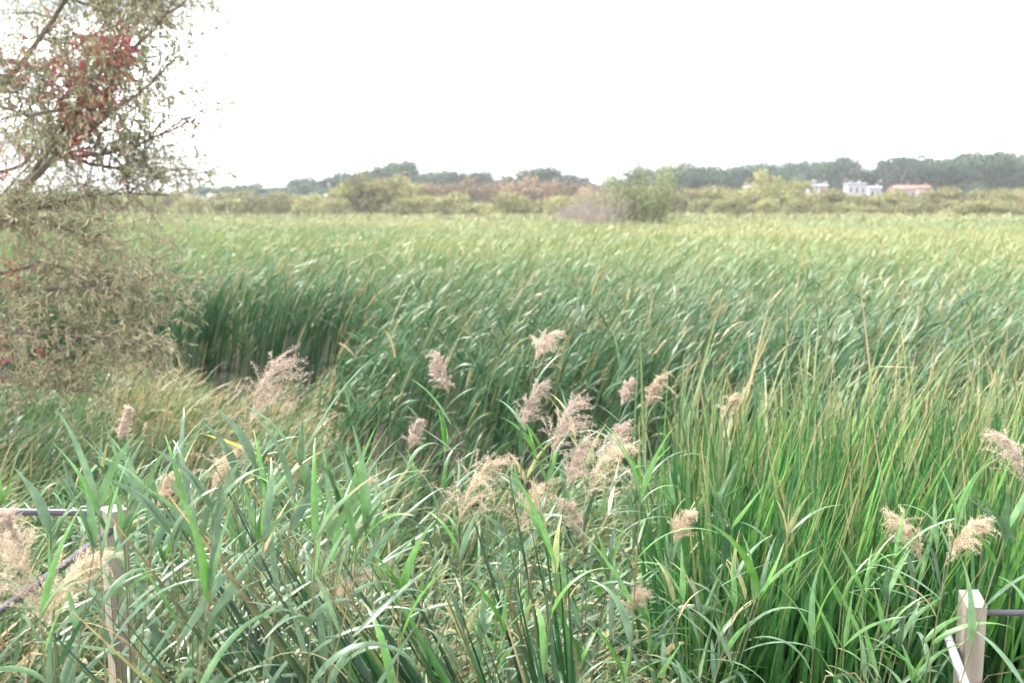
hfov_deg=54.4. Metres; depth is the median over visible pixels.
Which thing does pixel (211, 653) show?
cattail plant
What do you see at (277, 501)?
leafy reed
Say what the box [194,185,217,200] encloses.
ridge tree
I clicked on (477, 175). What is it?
ridge tree
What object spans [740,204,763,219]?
lime shrub
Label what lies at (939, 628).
leafy reed
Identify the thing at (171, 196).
olive shrub
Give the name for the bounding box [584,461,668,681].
leafy reed
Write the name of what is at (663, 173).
ridge tree
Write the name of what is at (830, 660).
cattail plant
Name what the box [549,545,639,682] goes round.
leafy reed
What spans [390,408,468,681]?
leafy reed
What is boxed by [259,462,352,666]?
leafy reed
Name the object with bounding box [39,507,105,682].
leafy reed
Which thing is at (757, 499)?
cattail plant
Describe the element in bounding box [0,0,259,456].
willow tree
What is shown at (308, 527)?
leafy reed
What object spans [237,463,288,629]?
leafy reed
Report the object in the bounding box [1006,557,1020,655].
cattail plant
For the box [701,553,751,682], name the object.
leafy reed
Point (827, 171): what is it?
ridge tree
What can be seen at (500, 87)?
sky
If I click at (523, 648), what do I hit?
cattail plant
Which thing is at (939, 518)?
cattail plant
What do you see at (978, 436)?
cattail plant
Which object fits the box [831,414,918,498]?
cattail plant
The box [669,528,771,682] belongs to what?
leafy reed
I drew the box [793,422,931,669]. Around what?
cattail plant
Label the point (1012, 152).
ridge tree
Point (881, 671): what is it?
cattail plant
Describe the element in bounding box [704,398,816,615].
cattail plant
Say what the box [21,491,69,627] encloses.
leafy reed
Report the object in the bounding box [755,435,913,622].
cattail plant
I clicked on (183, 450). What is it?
leafy reed
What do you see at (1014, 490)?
cattail plant
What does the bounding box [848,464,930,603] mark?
cattail plant
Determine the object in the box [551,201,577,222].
dead shrub
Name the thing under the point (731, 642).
leafy reed
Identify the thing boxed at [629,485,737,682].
leafy reed
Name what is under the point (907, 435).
cattail plant
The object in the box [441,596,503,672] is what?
leafy reed
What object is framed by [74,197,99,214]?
olive shrub
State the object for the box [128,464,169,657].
leafy reed
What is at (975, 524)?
plumed reed
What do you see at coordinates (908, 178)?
ridge tree
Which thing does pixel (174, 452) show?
leafy reed
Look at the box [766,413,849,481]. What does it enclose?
cattail plant
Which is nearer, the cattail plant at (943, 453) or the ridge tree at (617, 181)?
the cattail plant at (943, 453)
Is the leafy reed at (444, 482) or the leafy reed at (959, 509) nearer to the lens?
the leafy reed at (959, 509)
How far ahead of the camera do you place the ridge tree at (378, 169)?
335.50 m
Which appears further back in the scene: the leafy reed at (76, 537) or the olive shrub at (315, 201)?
the olive shrub at (315, 201)
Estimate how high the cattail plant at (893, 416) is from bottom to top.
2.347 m
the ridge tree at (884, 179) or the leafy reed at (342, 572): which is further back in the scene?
the ridge tree at (884, 179)
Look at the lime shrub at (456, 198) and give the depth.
180.93 m
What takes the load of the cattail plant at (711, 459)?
on the ground at (382, 426)
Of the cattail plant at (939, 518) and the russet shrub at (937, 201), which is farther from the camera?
the russet shrub at (937, 201)
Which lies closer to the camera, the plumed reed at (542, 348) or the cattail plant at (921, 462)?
the plumed reed at (542, 348)
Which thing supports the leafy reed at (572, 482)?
on the ground at (382, 426)
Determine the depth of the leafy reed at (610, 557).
4.39 m
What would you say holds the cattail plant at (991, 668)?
on the ground at (382, 426)
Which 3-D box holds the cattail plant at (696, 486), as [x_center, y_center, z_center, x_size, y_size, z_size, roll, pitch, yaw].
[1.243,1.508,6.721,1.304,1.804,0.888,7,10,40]
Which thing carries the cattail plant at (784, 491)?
on the ground at (382, 426)
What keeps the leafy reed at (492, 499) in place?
on the ground at (382, 426)
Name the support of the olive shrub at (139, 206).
on the ground at (382, 426)
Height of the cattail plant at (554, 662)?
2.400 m
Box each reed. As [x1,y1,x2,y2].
[0,425,113,677]
[0,465,163,682]
[0,469,39,661]
[0,498,37,668]
[0,502,105,682]
[0,520,115,682]
[0,541,36,671]
[10,455,103,678]
[17,502,100,682]
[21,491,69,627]
[24,482,54,620]
[29,523,79,631]
[30,483,97,669]
[38,473,67,660]
[38,475,206,682]
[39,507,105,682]
[44,423,178,682]
[44,461,162,682]
[44,542,138,682]
[52,407,200,682]
[53,470,165,682]
[55,545,167,682]
[59,440,154,676]
[60,402,172,630]
[61,487,81,614]
[63,448,139,669]
[69,457,110,682]
[79,442,168,603]
[93,407,215,682]
[98,473,260,682]
[106,435,225,682]
[112,509,209,682]
[115,432,145,573]
[117,440,265,682]
[123,436,252,682]
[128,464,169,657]
[128,490,293,682]
[130,475,149,625]
[140,469,216,680]
[141,409,239,682]
[143,441,199,644]
[144,475,253,682]
[148,469,206,609]
[149,447,287,682]
[162,456,229,652]
[163,420,322,681]
[169,469,286,682]
[171,460,341,682]
[174,488,287,673]
[177,453,282,682]
[178,521,287,682]
[187,434,290,660]
[188,407,345,681]
[192,341,315,670]
[200,429,330,682]
[213,501,299,679]
[216,495,269,675]
[221,491,245,624]
[224,447,276,681]
[227,409,320,677]
[227,486,333,665]
[231,469,283,655]
[232,435,399,682]
[232,482,321,681]
[236,456,346,681]
[236,470,338,682]
[237,353,378,682]
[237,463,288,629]
[238,460,303,621]
[244,513,333,680]
[249,492,312,667]
[252,427,401,682]
[256,472,432,682]
[257,417,361,660]
[257,441,414,682]
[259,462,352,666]
[260,421,420,677]
[263,439,310,645]
[265,491,302,587]
[266,474,305,643]
[277,480,418,682]
[282,454,386,661]
[285,505,372,667]
[290,514,345,628]
[295,462,368,672]
[300,422,441,682]
[308,453,416,671]
[317,477,413,672]
[317,561,378,682]
[318,438,399,644]
[319,440,365,601]
[327,488,368,578]
[330,486,420,682]
[330,521,449,682]
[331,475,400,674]
[341,418,452,660]
[352,464,429,679]
[354,497,396,658]
[357,453,398,616]
[358,461,438,653]
[359,465,416,650]
[363,461,395,599]
[364,472,405,637]
[365,449,452,673]
[386,554,445,669]
[388,593,436,682]
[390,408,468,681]
[401,450,540,682]
[401,625,464,682]
[404,350,516,669]
[405,450,476,659]
[409,582,504,682]
[421,587,523,682]
[434,462,532,680]
[434,489,486,673]
[437,466,516,677]
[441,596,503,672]
[447,540,538,682]
[456,573,539,682]
[465,449,590,679]
[465,477,563,682]
[469,417,567,673]
[471,389,598,682]
[472,329,583,681]
[476,413,568,682]
[480,377,564,663]
[483,432,598,674]
[483,441,567,673]
[485,608,531,682]
[486,588,563,681]
[491,621,538,682]
[493,386,600,654]
[497,558,653,682]
[498,442,628,679]
[506,464,614,679]
[506,474,602,680]
[511,454,590,680]
[523,426,633,674]
[524,584,579,679]
[528,474,623,682]
[529,590,599,667]
[530,554,582,682]
[532,497,648,682]
[537,430,644,661]
[538,428,643,682]
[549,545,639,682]
[559,514,660,682]
[560,565,651,682]
[566,627,620,682]
[571,419,680,682]
[576,375,653,681]
[579,442,687,682]
[579,669,608,682]
[583,621,661,682]
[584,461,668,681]
[587,370,678,676]
[590,673,620,682]
[595,552,702,682]
[596,502,730,682]
[602,463,660,681]
[605,611,677,682]
[607,663,634,681]
[608,591,685,682]
[623,471,699,681]
[624,638,681,682]
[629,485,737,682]
[637,474,791,682]
[644,462,753,682]
[647,547,702,681]
[651,543,728,681]
[653,553,733,682]
[666,572,731,682]
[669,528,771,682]
[676,392,744,516]
[684,545,777,682]
[685,522,818,682]
[688,535,822,682]
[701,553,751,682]
[708,493,835,682]
[713,616,757,682]
[715,562,752,682]
[754,560,838,682]
[801,552,876,682]
[815,588,904,682]
[827,534,898,682]
[828,546,919,682]
[838,509,962,682]
[847,449,1013,682]
[847,527,943,682]
[848,547,932,682]
[850,486,967,682]
[853,542,932,679]
[859,585,932,682]
[859,599,942,682]
[872,505,948,682]
[877,630,964,682]
[897,506,999,682]
[942,424,1023,682]
[952,485,1023,682]
[959,576,1023,682]
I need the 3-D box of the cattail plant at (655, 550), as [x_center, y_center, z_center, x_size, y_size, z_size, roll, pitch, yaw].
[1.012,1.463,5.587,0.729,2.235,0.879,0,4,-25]
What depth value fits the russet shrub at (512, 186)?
198.51 m
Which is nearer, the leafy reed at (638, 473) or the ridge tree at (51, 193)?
the leafy reed at (638, 473)
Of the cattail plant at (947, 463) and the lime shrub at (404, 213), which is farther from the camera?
the lime shrub at (404, 213)
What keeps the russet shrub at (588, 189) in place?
on the ground at (382, 426)
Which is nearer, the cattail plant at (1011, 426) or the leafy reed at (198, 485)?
the leafy reed at (198, 485)
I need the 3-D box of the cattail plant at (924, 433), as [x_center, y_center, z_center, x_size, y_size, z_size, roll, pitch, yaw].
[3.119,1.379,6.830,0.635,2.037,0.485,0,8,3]
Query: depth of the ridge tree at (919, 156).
346.83 m
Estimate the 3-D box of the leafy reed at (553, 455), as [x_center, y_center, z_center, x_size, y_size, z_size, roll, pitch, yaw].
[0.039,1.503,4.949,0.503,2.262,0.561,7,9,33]
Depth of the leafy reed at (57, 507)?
7.22 m
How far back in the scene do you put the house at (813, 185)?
258.33 m
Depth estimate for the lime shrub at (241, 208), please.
183.63 m
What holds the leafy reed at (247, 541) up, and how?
on the ground at (382, 426)
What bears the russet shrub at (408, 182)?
on the ground at (382, 426)
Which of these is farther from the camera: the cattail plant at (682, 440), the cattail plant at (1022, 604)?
the cattail plant at (682, 440)
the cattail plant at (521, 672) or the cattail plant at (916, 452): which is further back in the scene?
the cattail plant at (916, 452)
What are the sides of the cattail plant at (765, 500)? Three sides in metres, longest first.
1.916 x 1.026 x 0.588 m
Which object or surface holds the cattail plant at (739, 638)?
on the ground at (382, 426)
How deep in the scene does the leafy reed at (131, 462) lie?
5.90 m
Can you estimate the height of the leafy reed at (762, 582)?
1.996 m
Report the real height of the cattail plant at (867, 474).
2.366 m
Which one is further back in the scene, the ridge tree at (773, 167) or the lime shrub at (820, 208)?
the ridge tree at (773, 167)
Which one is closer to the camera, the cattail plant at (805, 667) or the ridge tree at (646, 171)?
the cattail plant at (805, 667)
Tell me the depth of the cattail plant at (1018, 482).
5.39 m
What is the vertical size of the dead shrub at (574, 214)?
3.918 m
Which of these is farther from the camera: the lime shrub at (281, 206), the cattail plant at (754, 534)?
the lime shrub at (281, 206)
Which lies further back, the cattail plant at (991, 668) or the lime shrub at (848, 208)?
the lime shrub at (848, 208)
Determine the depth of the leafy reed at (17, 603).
5.18 m
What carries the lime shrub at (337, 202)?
on the ground at (382, 426)
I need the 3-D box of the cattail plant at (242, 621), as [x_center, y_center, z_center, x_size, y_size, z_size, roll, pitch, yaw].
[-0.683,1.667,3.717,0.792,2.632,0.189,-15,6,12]
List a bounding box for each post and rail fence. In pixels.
[0,504,135,682]
[944,590,1023,682]
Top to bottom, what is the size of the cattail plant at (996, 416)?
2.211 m
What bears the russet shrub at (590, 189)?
on the ground at (382, 426)
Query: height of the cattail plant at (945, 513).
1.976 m
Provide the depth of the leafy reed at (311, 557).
6.09 m
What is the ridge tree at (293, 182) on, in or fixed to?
on the ground at (382, 426)
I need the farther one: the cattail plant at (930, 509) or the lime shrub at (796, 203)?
the lime shrub at (796, 203)
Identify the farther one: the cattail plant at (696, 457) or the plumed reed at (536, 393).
the cattail plant at (696, 457)
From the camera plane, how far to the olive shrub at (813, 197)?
199.51 m
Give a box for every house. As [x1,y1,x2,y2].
[806,182,817,196]
[817,182,828,195]
[843,180,867,197]
[866,184,882,195]
[889,183,917,195]
[916,183,931,196]
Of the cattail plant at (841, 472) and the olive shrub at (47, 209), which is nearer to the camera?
the cattail plant at (841, 472)
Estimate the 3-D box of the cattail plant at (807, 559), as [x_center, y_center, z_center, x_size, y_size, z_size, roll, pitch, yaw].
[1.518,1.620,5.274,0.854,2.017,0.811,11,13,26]
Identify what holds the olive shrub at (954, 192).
on the ground at (382, 426)
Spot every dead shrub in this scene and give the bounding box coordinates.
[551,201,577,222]
[559,198,590,224]
[568,186,643,233]
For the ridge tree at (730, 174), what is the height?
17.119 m
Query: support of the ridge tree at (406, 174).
on the ground at (382, 426)
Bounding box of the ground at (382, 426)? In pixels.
[0,210,1022,682]
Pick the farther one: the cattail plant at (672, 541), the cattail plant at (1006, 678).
the cattail plant at (672, 541)
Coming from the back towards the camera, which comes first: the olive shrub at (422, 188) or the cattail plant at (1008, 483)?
the olive shrub at (422, 188)
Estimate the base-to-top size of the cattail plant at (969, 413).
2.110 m
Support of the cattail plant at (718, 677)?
on the ground at (382, 426)
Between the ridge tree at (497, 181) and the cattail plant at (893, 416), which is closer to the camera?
the cattail plant at (893, 416)
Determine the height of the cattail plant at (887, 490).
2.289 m
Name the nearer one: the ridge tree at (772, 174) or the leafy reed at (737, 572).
the leafy reed at (737, 572)
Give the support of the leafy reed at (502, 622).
on the ground at (382, 426)
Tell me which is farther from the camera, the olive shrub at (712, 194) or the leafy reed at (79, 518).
the olive shrub at (712, 194)
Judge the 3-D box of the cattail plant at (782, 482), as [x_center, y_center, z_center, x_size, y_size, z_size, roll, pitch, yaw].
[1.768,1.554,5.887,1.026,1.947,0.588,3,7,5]
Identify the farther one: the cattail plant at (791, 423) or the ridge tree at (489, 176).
the ridge tree at (489, 176)
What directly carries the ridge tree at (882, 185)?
on the ground at (382, 426)
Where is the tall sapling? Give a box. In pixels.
[623,148,648,224]
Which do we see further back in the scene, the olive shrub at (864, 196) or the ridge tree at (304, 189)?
the ridge tree at (304, 189)
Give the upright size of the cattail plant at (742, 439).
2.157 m
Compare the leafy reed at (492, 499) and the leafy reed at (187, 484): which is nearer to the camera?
the leafy reed at (187, 484)
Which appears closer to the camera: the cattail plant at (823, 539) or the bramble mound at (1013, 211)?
the cattail plant at (823, 539)
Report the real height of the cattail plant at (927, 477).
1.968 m
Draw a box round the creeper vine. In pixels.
[0,9,151,382]
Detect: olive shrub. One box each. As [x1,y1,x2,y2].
[0,194,17,212]
[15,196,48,215]
[35,193,57,215]
[55,197,80,212]
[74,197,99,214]
[80,193,113,216]
[101,194,136,213]
[112,194,140,215]
[124,195,164,218]
[138,191,168,218]
[151,189,193,218]
[210,198,236,218]
[211,187,255,216]
[292,195,317,212]
[307,198,327,213]
[318,202,335,212]
[324,180,366,213]
[342,168,382,213]
[360,178,391,219]
[378,173,417,219]
[400,179,427,215]
[676,187,714,216]
[680,183,737,204]
[684,190,722,216]
[698,187,737,215]
[715,185,746,207]
[715,188,742,215]
[730,190,774,218]
[737,182,789,214]
[755,183,791,211]
[765,186,808,212]
[791,194,815,214]
[793,191,815,209]
[802,190,827,208]
[807,187,847,215]
[815,187,855,207]
[816,189,863,218]
[844,192,869,210]
[852,197,880,219]
[856,194,893,213]
[863,187,910,216]
[891,193,932,216]
[894,196,941,215]
[920,188,954,211]
[923,187,965,217]
[929,185,973,201]
[941,186,975,201]
[968,187,990,207]
[976,187,1005,201]
[985,186,1022,208]
[1013,188,1023,201]
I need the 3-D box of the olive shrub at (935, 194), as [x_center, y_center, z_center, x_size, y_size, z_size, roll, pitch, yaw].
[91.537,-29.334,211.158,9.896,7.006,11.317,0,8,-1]
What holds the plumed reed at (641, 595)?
on the ground at (382, 426)
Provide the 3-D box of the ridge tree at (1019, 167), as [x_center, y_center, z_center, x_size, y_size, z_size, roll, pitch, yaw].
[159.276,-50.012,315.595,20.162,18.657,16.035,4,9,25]
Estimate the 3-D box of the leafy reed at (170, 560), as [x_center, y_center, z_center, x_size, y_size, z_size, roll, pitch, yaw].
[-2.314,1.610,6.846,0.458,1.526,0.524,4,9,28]
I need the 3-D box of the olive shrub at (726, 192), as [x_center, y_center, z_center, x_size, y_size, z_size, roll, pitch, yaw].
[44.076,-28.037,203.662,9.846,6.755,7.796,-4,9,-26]
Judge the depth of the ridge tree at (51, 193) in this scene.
359.32 m
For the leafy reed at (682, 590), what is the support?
on the ground at (382, 426)
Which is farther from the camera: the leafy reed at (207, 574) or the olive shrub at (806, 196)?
the olive shrub at (806, 196)
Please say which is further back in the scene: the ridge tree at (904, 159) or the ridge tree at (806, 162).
the ridge tree at (806, 162)
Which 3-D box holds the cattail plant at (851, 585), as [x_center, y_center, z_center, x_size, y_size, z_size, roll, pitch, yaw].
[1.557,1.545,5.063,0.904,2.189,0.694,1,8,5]
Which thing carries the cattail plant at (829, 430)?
on the ground at (382, 426)
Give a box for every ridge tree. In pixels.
[40,189,62,199]
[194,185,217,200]
[208,193,235,206]
[215,185,229,198]
[232,181,264,194]
[245,187,266,195]
[260,187,279,195]
[271,184,296,200]
[278,192,302,200]
[288,175,314,190]
[291,182,323,205]
[305,177,325,197]
[314,175,340,197]
[316,187,334,203]
[328,171,353,188]
[331,179,345,191]
[361,165,390,176]
[366,169,392,182]
[385,156,419,181]
[390,171,414,200]
[411,169,431,181]
[420,176,445,206]
[423,167,456,183]
[444,171,472,194]
[454,181,476,206]
[455,172,485,199]
[470,169,494,189]
[485,179,503,186]
[497,174,522,187]
[514,167,549,195]
[520,166,564,189]
[523,175,542,205]
[560,173,581,185]
[573,173,590,186]
[599,178,635,195]
[622,169,658,198]
[633,164,664,174]
[634,179,653,209]
[652,166,677,185]
[653,167,695,205]
[662,171,693,208]
[669,167,687,190]
[677,161,707,179]
[682,168,710,208]
[698,174,728,189]
[701,165,745,190]
[710,167,742,189]
[724,178,741,188]
[732,161,769,184]
[740,163,805,194]
[741,165,772,186]
[765,170,784,178]
[771,173,804,190]
[773,161,805,184]
[778,161,822,195]
[792,160,828,183]
[807,165,845,190]
[812,157,845,183]
[821,156,865,190]
[833,156,865,182]
[834,168,873,185]
[849,172,880,185]
[866,168,894,194]
[873,160,900,193]
[875,152,933,196]
[890,154,914,184]
[900,162,945,188]
[906,159,929,184]
[915,161,965,191]
[919,157,954,183]
[939,158,982,191]
[952,148,1008,183]
[955,155,991,192]
[969,150,1023,185]
[975,153,1020,191]
[983,155,1023,188]
[984,149,1023,157]
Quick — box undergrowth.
[0,495,1023,682]
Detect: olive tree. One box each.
[742,167,785,189]
[764,175,799,190]
[781,180,800,191]
[788,177,814,207]
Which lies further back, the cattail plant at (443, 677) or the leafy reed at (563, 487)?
the leafy reed at (563, 487)
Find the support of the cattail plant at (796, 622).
on the ground at (382, 426)
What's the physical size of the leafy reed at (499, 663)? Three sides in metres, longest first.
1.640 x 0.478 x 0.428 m
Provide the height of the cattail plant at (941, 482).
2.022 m
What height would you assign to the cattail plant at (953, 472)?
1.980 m
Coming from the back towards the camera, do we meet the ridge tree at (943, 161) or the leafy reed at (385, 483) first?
the ridge tree at (943, 161)
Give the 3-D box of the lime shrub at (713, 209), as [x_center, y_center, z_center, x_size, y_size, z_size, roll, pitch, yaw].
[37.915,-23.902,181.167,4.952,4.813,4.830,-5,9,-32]
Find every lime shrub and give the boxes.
[166,194,218,219]
[216,196,257,220]
[224,194,269,218]
[262,188,307,220]
[287,191,325,220]
[314,196,354,219]
[379,198,411,220]
[393,195,431,219]
[415,192,441,220]
[423,193,455,218]
[432,190,473,220]
[451,200,488,217]
[471,201,504,220]
[488,189,530,221]
[506,197,541,218]
[523,198,562,220]
[541,195,583,220]
[560,190,604,216]
[581,197,631,215]
[686,196,712,220]
[705,198,734,221]
[718,191,754,218]
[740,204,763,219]
[754,196,785,219]
[783,197,815,219]
[810,201,846,219]
[831,199,863,218]
[847,204,883,218]
[873,206,900,220]
[896,200,927,219]
[922,203,935,217]
[930,199,961,218]
[990,197,1011,219]
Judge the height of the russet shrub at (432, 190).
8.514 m
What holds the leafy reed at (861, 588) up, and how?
on the ground at (382, 426)
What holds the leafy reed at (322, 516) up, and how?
on the ground at (382, 426)
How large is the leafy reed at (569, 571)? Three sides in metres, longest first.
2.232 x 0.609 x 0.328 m
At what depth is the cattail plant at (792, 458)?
6.49 m
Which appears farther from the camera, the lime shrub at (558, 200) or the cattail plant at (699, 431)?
the lime shrub at (558, 200)
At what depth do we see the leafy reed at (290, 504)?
7.21 m
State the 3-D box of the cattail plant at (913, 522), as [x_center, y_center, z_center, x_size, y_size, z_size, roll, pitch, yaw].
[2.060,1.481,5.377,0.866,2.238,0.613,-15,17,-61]
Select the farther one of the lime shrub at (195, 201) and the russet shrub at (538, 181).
the russet shrub at (538, 181)
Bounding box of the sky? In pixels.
[0,0,1023,198]
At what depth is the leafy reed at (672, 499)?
5.38 m
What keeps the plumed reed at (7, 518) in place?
on the ground at (382, 426)
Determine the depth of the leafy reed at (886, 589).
3.99 m
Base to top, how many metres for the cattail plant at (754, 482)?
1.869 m
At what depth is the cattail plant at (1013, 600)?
4.85 m
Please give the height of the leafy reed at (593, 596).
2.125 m
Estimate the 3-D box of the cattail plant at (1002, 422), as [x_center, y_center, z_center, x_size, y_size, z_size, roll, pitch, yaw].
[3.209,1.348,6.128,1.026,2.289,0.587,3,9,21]
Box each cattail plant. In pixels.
[1,578,175,682]
[16,602,150,682]
[87,603,259,682]
[102,506,290,682]
[131,487,344,682]
[133,637,237,682]
[150,478,298,681]
[161,457,358,682]
[179,528,359,682]
[223,536,372,682]
[227,576,386,682]
[228,550,387,682]
[239,532,381,682]
[247,537,404,682]
[250,487,450,682]
[296,532,462,682]
[370,568,493,682]
[419,561,533,682]
[421,539,544,682]
[433,620,525,682]
[456,459,576,682]
[491,462,575,682]
[520,417,751,682]
[533,466,763,633]
[549,367,725,565]
[550,463,803,682]
[592,523,893,681]
[593,440,807,539]
[605,454,758,635]
[611,471,705,682]
[614,424,823,506]
[617,415,770,582]
[618,459,864,613]
[622,362,751,624]
[631,404,771,666]
[632,491,816,682]
[633,440,809,674]
[634,431,790,680]
[636,481,876,609]
[639,357,731,658]
[642,477,838,682]
[644,443,753,633]
[648,436,847,682]
[652,379,769,505]
[652,475,874,601]
[657,491,852,682]
[659,396,832,623]
[660,387,810,538]
[661,438,921,638]
[662,410,763,521]
[666,371,774,511]
[666,392,822,551]
[667,408,752,527]
[670,377,769,517]
[671,390,809,615]
[673,357,819,497]
[673,386,776,496]
[674,379,796,517]
[674,425,750,591]
[674,428,772,577]
[677,376,771,488]
[680,410,773,531]
[685,434,823,682]
[686,429,779,527]
[688,498,838,682]
[689,479,773,639]
[690,451,858,529]
[692,376,841,518]
[692,401,821,525]
[693,472,854,676]
[693,478,879,671]
[697,382,816,607]
[701,430,783,651]
[702,393,795,496]
[702,428,790,667]
[702,440,815,558]
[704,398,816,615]
[706,463,843,588]
[723,430,985,643]
[726,458,903,682]
[728,379,820,470]
[728,392,844,532]
[728,505,874,678]
[729,485,841,682]
[730,378,833,499]
[730,439,897,564]
[732,466,917,670]
[733,425,894,596]
[734,402,853,633]
[735,406,847,557]
[737,430,959,682]
[738,482,954,682]
[742,389,871,474]
[742,469,914,670]
[743,453,830,598]
[743,471,900,682]
[750,404,858,482]
[753,371,925,527]
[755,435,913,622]
[760,387,843,490]
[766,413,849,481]
[766,414,864,518]
[767,400,873,524]
[768,434,909,682]
[769,362,860,492]
[773,385,928,549]
[774,387,871,493]
[774,433,941,682]
[777,377,901,500]
[777,405,940,648]
[778,374,879,522]
[782,379,864,489]
[782,429,913,513]
[785,369,883,474]
[785,482,929,674]
[788,460,934,682]
[789,430,1001,521]
[790,507,987,682]
[793,357,900,491]
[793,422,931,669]
[794,406,866,533]
[794,470,989,682]
[794,509,990,682]
[795,419,896,549]
[796,386,918,559]
[796,441,878,551]
[797,510,926,682]
[798,383,910,544]
[799,376,921,507]
[800,382,893,503]
[802,380,904,476]
[808,388,977,671]
[810,404,898,493]
[811,374,954,496]
[821,439,937,626]
[821,450,894,555]
[823,436,947,617]
[828,409,947,601]
[829,392,933,501]
[830,412,926,553]
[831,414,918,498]
[832,358,931,483]
[832,359,923,520]
[832,430,986,551]
[835,385,929,475]
[839,384,967,525]
[842,441,929,543]
[844,420,1018,682]
[844,432,970,682]
[845,412,968,559]
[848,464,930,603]
[856,430,950,525]
[858,390,979,595]
[860,418,966,647]
[861,350,958,492]
[864,395,965,500]
[866,484,981,682]
[867,394,988,496]
[868,408,1023,574]
[869,429,925,555]
[872,445,970,675]
[874,450,990,666]
[875,433,973,552]
[878,434,1017,591]
[878,473,1022,682]
[879,405,986,505]
[883,396,1023,677]
[883,423,981,516]
[884,369,958,478]
[886,384,1022,540]
[888,424,1023,668]
[888,475,1023,665]
[890,416,1012,637]
[892,365,977,501]
[896,403,992,482]
[897,355,1005,475]
[902,438,1012,536]
[905,439,1020,645]
[907,440,1015,603]
[908,489,1023,682]
[910,411,969,520]
[910,411,991,551]
[911,399,994,527]
[914,406,1023,564]
[914,460,1023,682]
[916,397,985,459]
[917,449,1022,559]
[918,382,993,500]
[919,439,1023,524]
[921,398,1018,472]
[923,477,1023,664]
[926,423,1022,549]
[926,428,1021,529]
[927,445,1023,682]
[930,380,1023,530]
[931,389,1023,507]
[932,434,1023,682]
[933,469,1023,562]
[934,394,982,461]
[939,418,1023,619]
[942,405,1020,468]
[943,370,1023,476]
[944,378,1023,474]
[945,472,1021,682]
[948,365,1023,499]
[951,375,1012,536]
[952,440,1016,681]
[953,397,1010,543]
[956,378,1011,476]
[956,396,1017,505]
[957,385,999,495]
[963,362,1023,540]
[964,373,993,497]
[964,456,1023,682]
[965,466,1016,682]
[969,434,977,471]
[970,465,1009,584]
[971,431,1023,580]
[972,357,1023,484]
[976,434,1023,675]
[976,494,1023,678]
[979,404,997,496]
[981,410,1023,526]
[987,386,1022,446]
[989,436,1000,548]
[991,529,1020,593]
[996,571,1023,682]
[1000,383,1023,499]
[1002,441,1019,642]
[1005,350,1023,420]
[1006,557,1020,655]
[1009,590,1020,679]
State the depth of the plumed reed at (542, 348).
5.01 m
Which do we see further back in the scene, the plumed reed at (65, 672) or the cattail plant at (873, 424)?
the cattail plant at (873, 424)
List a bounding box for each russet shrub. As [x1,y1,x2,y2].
[354,188,386,219]
[370,176,389,207]
[371,177,405,201]
[396,171,425,205]
[419,181,445,214]
[434,183,460,217]
[441,175,476,205]
[461,173,494,204]
[477,181,512,216]
[493,176,515,201]
[498,180,523,216]
[504,172,541,206]
[518,173,558,216]
[533,176,559,197]
[542,177,576,211]
[560,180,585,202]
[570,184,596,204]
[581,183,605,206]
[590,183,608,205]
[593,184,623,213]
[625,184,655,215]
[662,188,684,215]
[677,187,696,216]
[927,195,953,209]
[958,194,976,204]
[1012,193,1023,208]
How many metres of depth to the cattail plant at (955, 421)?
7.07 m
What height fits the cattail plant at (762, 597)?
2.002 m
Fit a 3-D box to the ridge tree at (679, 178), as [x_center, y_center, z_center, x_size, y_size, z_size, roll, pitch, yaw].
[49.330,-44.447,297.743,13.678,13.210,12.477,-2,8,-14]
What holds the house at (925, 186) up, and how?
on the ground at (382, 426)
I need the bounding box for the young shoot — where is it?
[570,421,723,682]
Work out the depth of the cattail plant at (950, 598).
4.73 m
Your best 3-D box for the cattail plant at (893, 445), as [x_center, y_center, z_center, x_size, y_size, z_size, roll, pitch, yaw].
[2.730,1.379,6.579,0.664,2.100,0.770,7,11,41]
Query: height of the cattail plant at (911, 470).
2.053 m
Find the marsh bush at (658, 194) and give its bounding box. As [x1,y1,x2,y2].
[589,148,697,233]
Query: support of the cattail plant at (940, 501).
on the ground at (382, 426)
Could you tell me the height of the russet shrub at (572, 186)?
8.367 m
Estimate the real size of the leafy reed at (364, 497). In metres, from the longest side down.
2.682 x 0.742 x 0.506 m
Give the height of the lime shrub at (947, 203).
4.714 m
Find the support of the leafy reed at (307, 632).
on the ground at (382, 426)
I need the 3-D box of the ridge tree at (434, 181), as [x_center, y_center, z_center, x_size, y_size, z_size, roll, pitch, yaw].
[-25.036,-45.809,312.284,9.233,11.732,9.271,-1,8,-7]
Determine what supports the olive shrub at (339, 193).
on the ground at (382, 426)
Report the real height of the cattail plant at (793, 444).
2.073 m
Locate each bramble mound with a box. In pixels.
[936,199,1001,222]
[963,199,1011,221]
[983,200,1023,221]
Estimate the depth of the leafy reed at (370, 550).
6.99 m
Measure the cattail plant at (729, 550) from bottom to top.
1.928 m
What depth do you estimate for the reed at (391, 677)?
3.23 m
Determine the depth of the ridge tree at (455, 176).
331.20 m
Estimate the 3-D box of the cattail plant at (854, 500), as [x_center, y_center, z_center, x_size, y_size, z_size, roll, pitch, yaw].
[1.597,1.523,5.790,1.260,2.032,0.875,5,10,34]
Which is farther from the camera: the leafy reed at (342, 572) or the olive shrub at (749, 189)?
the olive shrub at (749, 189)
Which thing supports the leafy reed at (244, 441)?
on the ground at (382, 426)
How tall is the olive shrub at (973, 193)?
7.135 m
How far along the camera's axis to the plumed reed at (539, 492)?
4.66 m

